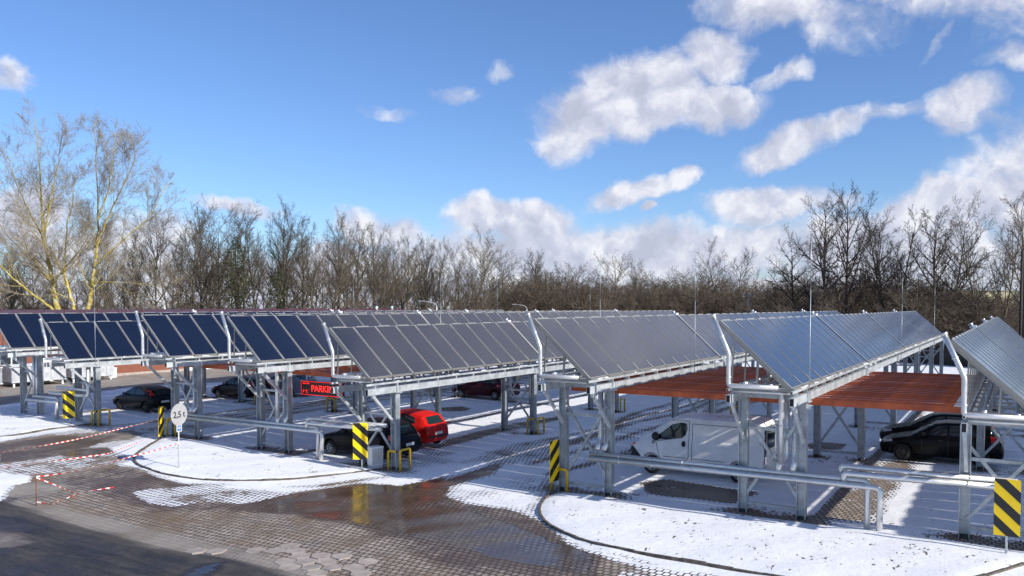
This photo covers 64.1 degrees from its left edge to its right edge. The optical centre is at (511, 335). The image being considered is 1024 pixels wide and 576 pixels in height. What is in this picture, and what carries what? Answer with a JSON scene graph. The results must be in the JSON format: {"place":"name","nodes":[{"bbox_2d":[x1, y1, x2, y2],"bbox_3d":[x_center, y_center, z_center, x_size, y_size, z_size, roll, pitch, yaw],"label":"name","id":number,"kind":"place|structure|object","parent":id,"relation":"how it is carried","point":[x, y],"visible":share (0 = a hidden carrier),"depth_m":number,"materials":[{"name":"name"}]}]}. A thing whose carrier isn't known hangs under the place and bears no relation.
{"place":"outdoors","nodes":[
{"label":"outdoors","id":0,"kind":"place"},
{"bbox_2d":[0,496,292,575],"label":"road","id":1,"kind":"structure","parent":0,"point":[63,548],"depth_m":20.75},
{"bbox_2d":[185,543,378,575],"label":"hexagonal paving","id":2,"kind":"structure","parent":0,"point":[326,560],"depth_m":20.23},
{"bbox_2d":[0,358,1023,575],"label":"parking lot","id":3,"kind":"structure","parent":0,"point":[468,494],"depth_m":27.94,"materials":[{"name":"snow"}]},
{"bbox_2d":[0,362,65,387],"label":"skip container","id":4,"kind":"object","parent":3,"relation":"on","point":[13,378],"visible":0.5,"depth_m":62.04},
{"bbox_2d":[35,474,36,505],"bbox_3d":[-14.956,4.938,25.695,0.042,1.220,0.032,1,2,32],"label":"marker rod","id":5,"kind":"object","parent":3,"relation":"on","point":[36,488],"visible":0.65,"depth_m":25.68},
{"bbox_2d":[36,442,178,476],"bbox_3d":[-13.732,4.283,28.448,0.277,0.201,6.058,1,2,21],"label":"barrier tape","id":6,"kind":"object","parent":5,"relation":"attached to","point":[111,462],"visible":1,"depth_m":28.73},
{"bbox_2d":[0,408,93,438],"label":"snow verge","id":7,"kind":"structure","parent":3,"relation":"on","point":[13,421],"depth_m":42.66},
{"bbox_2d":[25,348,90,419],"bbox_3d":[-24.284,2.720,43.724,5.991,4.008,0.514,1,2,32],"label":"insulated pipeline","id":8,"kind":"object","parent":7,"relation":"on","point":[35,380],"visible":0.93,"depth_m":43.93,"materials":[{"name":"metal"}]},
{"bbox_2d":[62,391,74,423],"bbox_3d":[-22.950,3.812,42.334,0.560,1.888,0.072,-1,2,-29],"label":"striped warning board","id":9,"kind":"object","parent":7,"relation":"on","point":[68,399],"visible":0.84,"depth_m":42.30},
{"bbox_2d":[0,423,93,436],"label":"kerb","id":10,"kind":"structure","parent":3,"relation":"on","point":[45,430],"depth_m":40.37,"materials":[{"name":"concrete"}]},
{"bbox_2d":[59,365,114,382],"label":"skip container","id":11,"kind":"object","parent":3,"relation":"on","point":[107,370],"visible":0.31,"depth_m":66.34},
{"bbox_2d":[113,384,170,411],"bbox_3d":[-21.741,3.612,48.281,4.048,1.491,2.025,1,2,32],"label":"parked car","id":12,"kind":"object","parent":3,"relation":"on","point":[146,398],"visible":0.94,"depth_m":47.32,"materials":[{"name":"black paint"}]},
{"bbox_2d":[158,406,163,437],"bbox_3d":[-16.312,4.099,37.947,0.072,1.676,0.655,0,2,1],"label":"striped warning board","id":13,"kind":"object","parent":3,"relation":"on","point":[161,421],"visible":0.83,"depth_m":37.96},
{"bbox_2d":[0,434,156,468],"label":"barrier tape","id":14,"kind":"object","parent":13,"relation":"attached to","point":[84,456],"visible":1,"depth_m":31.63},
{"bbox_2d":[0,419,157,452],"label":"barrier tape","id":15,"kind":"object","parent":13,"relation":"attached to","point":[83,437],"visible":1,"depth_m":35.83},
{"bbox_2d":[211,376,270,399],"bbox_3d":[-18.030,3.390,54.389,4.218,1.491,2.025,1,2,32],"label":"parked car","id":16,"kind":"object","parent":3,"relation":"on","point":[229,387],"visible":0.47,"depth_m":53.70,"materials":[{"name":"grey paint"}]},
{"bbox_2d":[0,308,503,414],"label":"solar carport","id":17,"kind":"object","parent":3,"relation":"on","point":[21,332],"visible":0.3,"depth_m":46.01,"materials":[{"name":"metal"}]},
{"bbox_2d":[132,436,377,481],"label":"snow verge","id":18,"kind":"structure","parent":3,"relation":"on","point":[203,459],"depth_m":32.43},
{"bbox_2d":[171,403,186,467],"bbox_3d":[-12.758,3.925,31.307,0.073,2.680,0.840,1,2,22],"label":"weight limit sign","id":19,"kind":"object","parent":18,"relation":"on","point":[178,414],"visible":1,"depth_m":31.29,"materials":[{"name":"metal"}]},
{"bbox_2d":[353,423,367,469],"bbox_3d":[-5.833,4.351,31.434,0.560,2.016,0.073,0,2,-11],"label":"striped warning board","id":20,"kind":"object","parent":18,"relation":"on","point":[360,440],"visible":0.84,"depth_m":31.39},
{"bbox_2d":[367,445,383,468],"bbox_3d":[-5.359,4.767,32.030,0.540,0.885,0.400,-2,3,-38],"label":"electrical cabinet","id":21,"kind":"object","parent":18,"relation":"on","point":[375,457],"visible":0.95,"depth_m":31.88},
{"bbox_2d":[133,435,390,480],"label":"kerb","id":22,"kind":"structure","parent":3,"relation":"on","point":[174,475],"depth_m":30.33,"materials":[{"name":"concrete"}]},
{"bbox_2d":[186,359,387,460],"bbox_3d":[-10.090,3.279,35.076,12.120,4.257,0.692,1,2,33],"label":"insulated pipeline","id":23,"kind":"object","parent":3,"relation":"on","point":[310,425],"visible":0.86,"depth_m":34.74,"materials":[{"name":"metal"}]},
{"bbox_2d":[266,373,316,395],"bbox_3d":[-15.748,3.253,56.853,4.699,1.586,2.106,1,2,32],"label":"parked car","id":24,"kind":"object","parent":3,"relation":"on","point":[296,382],"visible":0.29,"depth_m":55.66,"materials":[{"name":"paint"}]},
{"bbox_2d":[39,318,561,425],"bbox_3d":[-9.141,1.191,64.105,2.464,5.781,53.633,1,2,32],"label":"solar carport","id":25,"kind":"object","parent":3,"relation":"on","point":[117,342],"visible":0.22,"depth_m":43.09,"materials":[{"name":"glass"}]},
{"bbox_2d":[91,409,110,425],"bbox_3d":[-21.350,4.260,42.446,0.691,0.948,0.696,1,2,32],"label":"post guard","id":26,"kind":"object","parent":25,"relation":"attached to","point":[92,411],"visible":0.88,"depth_m":42.30,"materials":[{"name":"yellow metal"}]},
{"bbox_2d":[324,417,420,459],"bbox_3d":[-6.098,4.249,34.719,4.543,1.628,2.106,1,2,32],"label":"parked car","id":27,"kind":"object","parent":3,"relation":"on","point":[342,440],"visible":0.49,"depth_m":33.96,"materials":[{"name":"grey paint"}]},
{"bbox_2d":[134,309,616,438],"bbox_3d":[-2.280,1.143,59.849,2.464,6.216,53.633,1,2,32],"label":"solar carport","id":28,"kind":"object","parent":3,"relation":"on","point":[183,340],"visible":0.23,"depth_m":38.72,"materials":[{"name":"metal"}]},
{"bbox_2d":[166,417,175,436],"bbox_3d":[-16.070,4.378,39.176,0.691,0.948,0.696,1,2,32],"label":"post guard","id":29,"kind":"object","parent":28,"relation":"attached to","point":[168,419],"visible":0.39,"depth_m":39.03,"materials":[{"name":"yellow metal"}]},
{"bbox_2d":[185,358,317,370],"bbox_3d":[-10.108,1.251,42.974,5.898,0.239,12.075,1,2,32],"label":"timber canopy","id":30,"kind":"object","parent":28,"relation":"attached to","point":[218,366],"visible":0.01,"depth_m":38.41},
{"bbox_2d":[326,397,335,411],"bbox_3d":[-10.465,4.051,48.215,0.691,0.948,0.696,1,2,32],"label":"post guard","id":31,"kind":"object","parent":28,"relation":"attached to","point":[330,398],"visible":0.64,"depth_m":47.98,"materials":[{"name":"yellow metal"}]},
{"bbox_2d":[387,408,447,443],"bbox_3d":[-4.988,4.144,37.618,4.075,1.628,2.106,1,2,32],"label":"parked car","id":32,"kind":"object","parent":3,"relation":"on","point":[430,426],"visible":0.49,"depth_m":36.48,"materials":[{"name":"red paint"}]},
{"bbox_2d":[219,309,677,452],"bbox_3d":[2.768,1.299,56.724,2.464,6.302,53.633,1,2,32],"label":"solar carport","id":33,"kind":"object","parent":3,"relation":"on","point":[300,341],"visible":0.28,"depth_m":36.61,"materials":[{"name":"metal"}]},
{"bbox_2d":[274,364,511,379],"bbox_3d":[-5.068,1.414,39.855,5.881,0.339,12.075,1,2,32],"label":"timber canopy","id":34,"kind":"object","parent":33,"relation":"attached to","point":[324,372],"visible":0.03,"depth_m":35.57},
{"bbox_2d":[301,375,344,397],"bbox_3d":[-7.979,2.109,34.400,2.400,0.850,0.132,1,2,32],"label":"led display","id":35,"kind":"object","parent":34,"relation":"hanging from","point":[316,388],"visible":0.78,"depth_m":34.46,"materials":[{"name":"red"}]},
{"bbox_2d":[440,257,440,323],"bbox_3d":[-3.827,-1.388,43.760,0.110,5.600,0.100,1,2,32],"label":"lightning rod","id":36,"kind":"object","parent":33,"relation":"attached to","point":[440,290],"visible":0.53,"depth_m":43.71,"materials":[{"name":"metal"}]},
{"bbox_2d":[452,378,519,399],"bbox_3d":[-1.788,3.389,55.324,4.647,1.616,2.106,1,2,32],"label":"parked car","id":37,"kind":"object","parent":3,"relation":"on","point":[491,388],"visible":0.72,"depth_m":54.42,"materials":[{"name":"red paint"}]},
{"bbox_2d":[322,318,754,469],"bbox_3d":[7.798,1.672,53.618,2.464,5.982,53.633,1,2,32],"label":"solar carport","id":38,"kind":"object","parent":3,"relation":"on","point":[383,352],"visible":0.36,"depth_m":35.14,"materials":[{"name":"metal"}]},
{"bbox_2d":[387,448,410,470],"bbox_3d":[-4.410,4.840,31.963,0.691,0.948,0.696,1,2,32],"label":"post guard","id":39,"kind":"object","parent":38,"relation":"attached to","point":[394,451],"visible":0.94,"depth_m":31.82,"materials":[{"name":"yellow metal"}]},
{"bbox_2d":[527,416,544,434],"bbox_3d":[1.194,4.512,41.002,0.691,0.948,0.696,1,2,32],"label":"post guard","id":40,"kind":"object","parent":38,"relation":"attached to","point":[538,418],"visible":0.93,"depth_m":40.85,"materials":[{"name":"yellow metal"}]},
{"bbox_2d":[550,439,559,489],"bbox_3d":[1.426,4.482,27.750,0.073,1.890,0.560,2,3,39],"label":"striped warning board","id":41,"kind":"object","parent":3,"relation":"on","point":[554,461],"visible":0.83,"depth_m":27.71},
{"bbox_2d":[525,309,861,495],"bbox_3d":[15.559,1.598,48.804,2.464,6.326,53.633,1,2,32],"label":"solar carport","id":42,"kind":"object","parent":3,"relation":"on","point":[594,350],"visible":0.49,"depth_m":29.21,"materials":[{"name":"metal"}]},
{"bbox_2d":[550,468,567,491],"bbox_3d":[1.769,4.898,28.134,0.691,0.948,0.696,1,2,32],"label":"post guard","id":43,"kind":"object","parent":42,"relation":"attached to","point":[559,469],"visible":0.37,"depth_m":27.70,"materials":[{"name":"yellow metal"}]},
{"bbox_2d":[571,366,774,400],"bbox_3d":[7.821,1.653,31.872,6.109,0.239,12.075,1,2,32],"label":"timber canopy","id":44,"kind":"object","parent":42,"relation":"attached to","point":[709,384],"visible":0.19,"depth_m":28.88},
{"bbox_2d":[694,245,695,372],"bbox_3d":[7.489,-1.064,33.459,0.110,5.700,0.100,1,2,32],"label":"lightning rod","id":45,"kind":"object","parent":42,"relation":"attached to","point":[695,287],"visible":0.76,"depth_m":33.41,"materials":[{"name":"metal"}]},
{"bbox_2d":[630,412,777,482],"bbox_3d":[7.069,4.015,30.431,5.073,2.257,2.127,1,2,32],"label":"panel van","id":46,"kind":"object","parent":3,"relation":"on","point":[705,437],"visible":0.69,"depth_m":29.49,"materials":[{"name":"white paint"}]},
{"bbox_2d":[538,492,1023,575],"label":"snow verge","id":47,"kind":"structure","parent":3,"relation":"on","point":[786,547],"depth_m":21.23,"materials":[{"name":"snow"}]},
{"bbox_2d":[993,478,1020,553],"bbox_3d":[12.107,4.514,20.001,0.560,2.033,0.072,1,2,31],"label":"striped warning board","id":48,"kind":"object","parent":47,"relation":"on","point":[1007,506],"visible":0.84,"depth_m":19.96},
{"bbox_2d":[538,490,1023,575],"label":"kerb","id":49,"kind":"structure","parent":3,"relation":"on","point":[691,561],"depth_m":20.01,"materials":[{"name":"concrete"}]},
{"bbox_2d":[588,376,1017,531],"bbox_3d":[7.748,3.510,24.023,12.120,4.257,0.692,1,2,33],"label":"insulated pipeline","id":50,"kind":"object","parent":3,"relation":"on","point":[856,479],"visible":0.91,"depth_m":23.63,"materials":[{"name":"metal"}]},
{"bbox_2d":[710,309,943,519],"bbox_3d":[20.786,1.681,45.566,2.464,6.256,53.633,1,2,32],"label":"solar carport","id":51,"kind":"object","parent":3,"relation":"on","point":[839,346],"visible":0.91,"depth_m":27.65,"materials":[{"name":"metal"}]},
{"bbox_2d":[807,215,811,409],"bbox_3d":[8.608,-0.931,23.588,0.110,6.150,0.100,1,2,32],"label":"lightning rod","id":52,"kind":"object","parent":51,"relation":"attached to","point":[809,407],"visible":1,"depth_m":23.59,"materials":[{"name":"metal"}]},
{"bbox_2d":[750,371,976,412],"bbox_3d":[12.925,1.755,28.710,5.821,0.265,12.075,1,2,32],"label":"timber canopy","id":53,"kind":"object","parent":51,"relation":"attached to","point":[931,392],"visible":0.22,"depth_m":25.80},
{"bbox_2d":[879,347,967,366],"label":"board fence","id":54,"kind":"object","parent":3,"relation":"on","point":[948,360],"visible":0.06,"depth_m":86.50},
{"bbox_2d":[880,412,999,439],"bbox_3d":[18.454,4.051,35.321,4.543,1.628,2.106,1,2,32],"label":"parked car","id":55,"kind":"object","parent":3,"relation":"on","point":[909,426],"visible":0.28,"depth_m":35.06,"materials":[{"name":"black paint"}]},
{"bbox_2d":[880,419,1004,465],"bbox_3d":[17.152,4.147,32.660,4.335,1.628,2.106,1,2,32],"label":"parked car","id":56,"kind":"object","parent":3,"relation":"on","point":[939,438],"visible":0.66,"depth_m":32.02,"materials":[{"name":"black paint"}]},
{"bbox_2d":[940,316,1023,538],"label":"solar carport","id":57,"kind":"object","parent":3,"relation":"on","point":[992,350],"visible":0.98,"depth_m":21.67,"materials":[{"name":"metal"}]},
{"bbox_2d":[1010,250,1023,337],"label":"utility pole","id":58,"kind":"object","parent":3,"relation":"on","point":[1021,316],"visible":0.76,"depth_m":61.87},
{"bbox_2d":[0,0,1023,309],"label":"sky","id":59,"kind":"structure","parent":0,"point":[579,131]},
{"label":"ground","id":60,"kind":"structure","parent":0,"visible":0},
{"bbox_2d":[0,247,38,309],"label":"bare tree","id":61,"kind":"object","parent":60,"relation":"on","point":[12,299],"visible":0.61,"depth_m":117.77,"materials":[{"name":"brown plant"}]},
{"bbox_2d":[0,245,65,309],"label":"bare tree","id":62,"kind":"object","parent":60,"relation":"on","point":[40,292],"visible":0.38,"depth_m":121.51,"materials":[{"name":"brown plant"}]},
{"bbox_2d":[70,233,154,308],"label":"bare tree","id":63,"kind":"object","parent":60,"relation":"on","point":[109,291],"visible":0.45,"depth_m":111.59,"materials":[{"name":"brown plant"}]},
{"bbox_2d":[111,227,153,308],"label":"bare tree","id":64,"kind":"object","parent":60,"relation":"on","point":[134,238],"visible":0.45,"depth_m":119.17,"materials":[{"name":"brown plant"}]},
{"bbox_2d":[125,213,181,308],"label":"bare tree","id":65,"kind":"object","parent":60,"relation":"on","point":[159,251],"visible":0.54,"depth_m":115.71,"materials":[{"name":"brown plant"}]},
{"bbox_2d":[112,189,230,308],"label":"bare tree","id":66,"kind":"object","parent":60,"relation":"on","point":[180,263],"visible":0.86,"depth_m":111.78,"materials":[{"name":"brown plant"}]},
{"bbox_2d":[161,200,236,308],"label":"bare tree","id":67,"kind":"object","parent":60,"relation":"on","point":[213,279],"visible":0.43,"depth_m":119.59,"materials":[{"name":"brown plant"}]},
{"bbox_2d":[0,305,421,384],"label":"long building","id":68,"kind":"structure","parent":60,"relation":"on","point":[130,369],"depth_m":74.39,"materials":[{"name":"red brick"}]},
{"bbox_2d":[0,351,19,384],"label":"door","id":69,"kind":"structure","parent":68,"relation":"in","point":[10,360],"depth_m":63.38,"materials":[{"name":"glass"}]},
{"bbox_2d":[167,190,262,308],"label":"bare tree","id":70,"kind":"object","parent":60,"relation":"on","point":[206,266],"visible":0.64,"depth_m":117.27,"materials":[{"name":"brown plant"}]},
{"bbox_2d":[214,236,254,308],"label":"spruce tree","id":71,"kind":"object","parent":60,"relation":"on","point":[236,280],"visible":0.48,"depth_m":107.71,"materials":[{"name":"green plant"}]},
{"bbox_2d":[207,208,272,308],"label":"bare tree","id":72,"kind":"object","parent":60,"relation":"on","point":[243,265],"visible":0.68,"depth_m":115.36,"materials":[{"name":"brown plant"}]},
{"bbox_2d":[214,193,325,308],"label":"bare tree","id":73,"kind":"object","parent":60,"relation":"on","point":[261,265],"visible":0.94,"depth_m":112.59,"materials":[{"name":"brown plant"}]},
{"bbox_2d":[266,266,289,308],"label":"spruce tree","id":74,"kind":"object","parent":60,"relation":"on","point":[277,297],"visible":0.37,"depth_m":105.79,"materials":[{"name":"green plant"}]},
{"bbox_2d":[247,203,316,308],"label":"bare tree","id":75,"kind":"object","parent":60,"relation":"on","point":[276,248],"visible":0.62,"depth_m":119.09,"materials":[{"name":"brown plant"}]},
{"bbox_2d":[276,216,323,308],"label":"bare tree","id":76,"kind":"object","parent":60,"relation":"on","point":[303,267],"visible":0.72,"depth_m":117.29,"materials":[{"name":"brown plant"}]},
{"bbox_2d":[274,206,376,308],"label":"bare tree","id":77,"kind":"object","parent":60,"relation":"on","point":[345,269],"visible":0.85,"depth_m":118.75,"materials":[{"name":"brown plant"}]},
{"bbox_2d":[309,212,370,308],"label":"bare tree","id":78,"kind":"object","parent":60,"relation":"on","point":[341,238],"visible":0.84,"depth_m":121.09,"materials":[{"name":"brown plant"}]},
{"bbox_2d":[330,221,382,308],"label":"bare tree","id":79,"kind":"object","parent":60,"relation":"on","point":[358,262],"visible":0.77,"depth_m":123.36,"materials":[{"name":"brown plant"}]},
{"bbox_2d":[348,223,395,307],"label":"bare tree","id":80,"kind":"object","parent":60,"relation":"on","point":[382,279],"visible":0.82,"depth_m":125.76,"materials":[{"name":"brown plant"}]},
{"bbox_2d":[357,222,418,308],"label":"bare tree","id":81,"kind":"object","parent":60,"relation":"on","point":[393,287],"visible":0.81,"depth_m":125.85,"materials":[{"name":"brown plant"}]},
{"bbox_2d":[391,236,427,308],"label":"bare tree","id":82,"kind":"object","parent":60,"relation":"on","point":[403,287],"visible":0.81,"depth_m":129.56,"materials":[{"name":"brown plant"}]},
{"bbox_2d":[407,232,438,309],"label":"bare tree","id":83,"kind":"object","parent":60,"relation":"on","point":[425,293],"visible":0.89,"depth_m":131.57,"materials":[{"name":"brown plant"}]},
{"bbox_2d":[427,241,466,309],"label":"bare tree","id":84,"kind":"object","parent":60,"relation":"on","point":[437,284],"visible":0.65,"depth_m":133.56,"materials":[{"name":"brown plant"}]},
{"bbox_2d":[427,223,504,309],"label":"bare tree","id":85,"kind":"object","parent":60,"relation":"on","point":[475,298],"visible":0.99,"depth_m":128.54,"materials":[{"name":"brown plant"}]},
{"bbox_2d":[456,235,517,309],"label":"bare tree","id":86,"kind":"object","parent":60,"relation":"on","point":[499,299],"visible":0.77,"depth_m":139.55,"materials":[{"name":"brown plant"}]},
{"bbox_2d":[476,249,528,303],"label":"bare tree","id":87,"kind":"object","parent":60,"relation":"on","point":[511,266],"visible":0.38,"depth_m":163.41,"materials":[{"name":"brown plant"}]},
{"bbox_2d":[0,264,1018,352],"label":"undergrowth","id":88,"kind":"object","parent":60,"relation":"on","point":[948,320],"visible":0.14,"depth_m":131.87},
{"bbox_2d":[0,97,119,309],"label":"poplar tree","id":89,"kind":"object","parent":88,"relation":"on","point":[36,262],"visible":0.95,"depth_m":103.15,"materials":[{"name":"yellow plant"}]},
{"bbox_2d":[20,157,116,309],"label":"poplar tree","id":90,"kind":"object","parent":88,"relation":"on","point":[55,260],"visible":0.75,"depth_m":102.94,"materials":[{"name":"yellow plant"}]},
{"bbox_2d":[51,110,195,308],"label":"poplar tree","id":91,"kind":"object","parent":88,"relation":"on","point":[103,250],"visible":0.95,"depth_m":100.95,"materials":[{"name":"yellow plant"}]},
{"bbox_2d":[0,229,1019,309],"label":"woodland","id":92,"kind":"object","parent":60,"relation":"on","point":[66,294],"visible":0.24,"depth_m":148.34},
{"bbox_2d":[516,248,545,292],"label":"bare tree","id":93,"kind":"object","parent":60,"relation":"on","point":[537,269],"visible":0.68,"depth_m":159.57,"materials":[{"name":"brown plant"}]},
{"bbox_2d":[527,254,581,301],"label":"bare tree","id":94,"kind":"object","parent":60,"relation":"on","point":[557,276],"visible":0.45,"depth_m":164.33,"materials":[{"name":"brown plant"}]},
{"bbox_2d":[555,261,604,299],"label":"bare tree","id":95,"kind":"object","parent":60,"relation":"on","point":[577,275],"visible":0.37,"depth_m":174.38,"materials":[{"name":"brown plant"}]},
{"bbox_2d":[589,252,641,300],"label":"bare tree","id":96,"kind":"object","parent":60,"relation":"on","point":[621,269],"visible":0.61,"depth_m":166.97,"materials":[{"name":"brown plant"}]},
{"bbox_2d":[627,259,649,298],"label":"bare tree","id":97,"kind":"object","parent":60,"relation":"on","point":[635,277],"visible":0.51,"depth_m":171.12,"materials":[{"name":"brown plant"}]},
{"bbox_2d":[664,265,703,294],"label":"bare tree","id":98,"kind":"object","parent":60,"relation":"on","point":[682,273],"visible":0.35,"depth_m":178.85,"materials":[{"name":"brown plant"}]},
{"bbox_2d":[697,261,717,300],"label":"bare tree","id":99,"kind":"object","parent":60,"relation":"on","point":[710,277],"visible":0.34,"depth_m":169.82,"materials":[{"name":"brown plant"}]},
{"bbox_2d":[687,237,769,299],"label":"bare tree","id":100,"kind":"object","parent":60,"relation":"on","point":[738,267],"visible":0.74,"depth_m":160.49,"materials":[{"name":"brown plant"}]},
{"bbox_2d":[752,223,822,311],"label":"bare tree","id":101,"kind":"object","parent":60,"relation":"on","point":[787,284],"visible":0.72,"depth_m":105.97,"materials":[{"name":"brown plant"}]},
{"bbox_2d":[779,191,868,310],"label":"bare tree","id":102,"kind":"object","parent":60,"relation":"on","point":[824,251],"visible":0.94,"depth_m":99.67,"materials":[{"name":"brown plant"}]},
{"bbox_2d":[805,178,879,313],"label":"bare tree","id":103,"kind":"object","parent":60,"relation":"on","point":[844,252],"visible":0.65,"depth_m":101.53,"materials":[{"name":"brown plant"}]},
{"bbox_2d":[841,206,907,309],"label":"bare tree","id":104,"kind":"object","parent":60,"relation":"on","point":[879,258],"visible":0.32,"depth_m":105.92,"materials":[{"name":"brown plant"}]},
{"bbox_2d":[847,191,937,312],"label":"bare tree","id":105,"kind":"object","parent":60,"relation":"on","point":[877,272],"visible":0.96,"depth_m":96.17,"materials":[{"name":"brown plant"}]},
{"bbox_2d":[868,251,924,299],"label":"bare tree","id":106,"kind":"object","parent":60,"relation":"on","point":[909,276],"visible":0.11,"depth_m":119.72,"materials":[{"name":"brown plant"}]},
{"bbox_2d":[897,204,974,321],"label":"bare tree","id":107,"kind":"object","parent":60,"relation":"on","point":[925,267],"visible":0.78,"depth_m":103.36,"materials":[{"name":"brown plant"}]},
{"bbox_2d":[908,200,1000,312],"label":"bare tree","id":108,"kind":"object","parent":60,"relation":"on","point":[958,273],"visible":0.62,"depth_m":105.49,"materials":[{"name":"brown plant"}]},
{"bbox_2d":[924,189,1023,324],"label":"bare tree","id":109,"kind":"object","parent":60,"relation":"on","point":[964,262],"visible":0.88,"depth_m":93.25,"materials":[{"name":"brown plant"}]},
{"bbox_2d":[945,289,1019,313],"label":"distant building","id":110,"kind":"structure","parent":60,"relation":"on","point":[1007,291],"depth_m":259.67,"materials":[{"name":"metal"}]},
{"bbox_2d":[982,192,1023,303],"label":"bare tree","id":111,"kind":"object","parent":60,"relation":"on","point":[1014,254],"visible":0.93,"depth_m":88.39,"materials":[{"name":"brown plant"}]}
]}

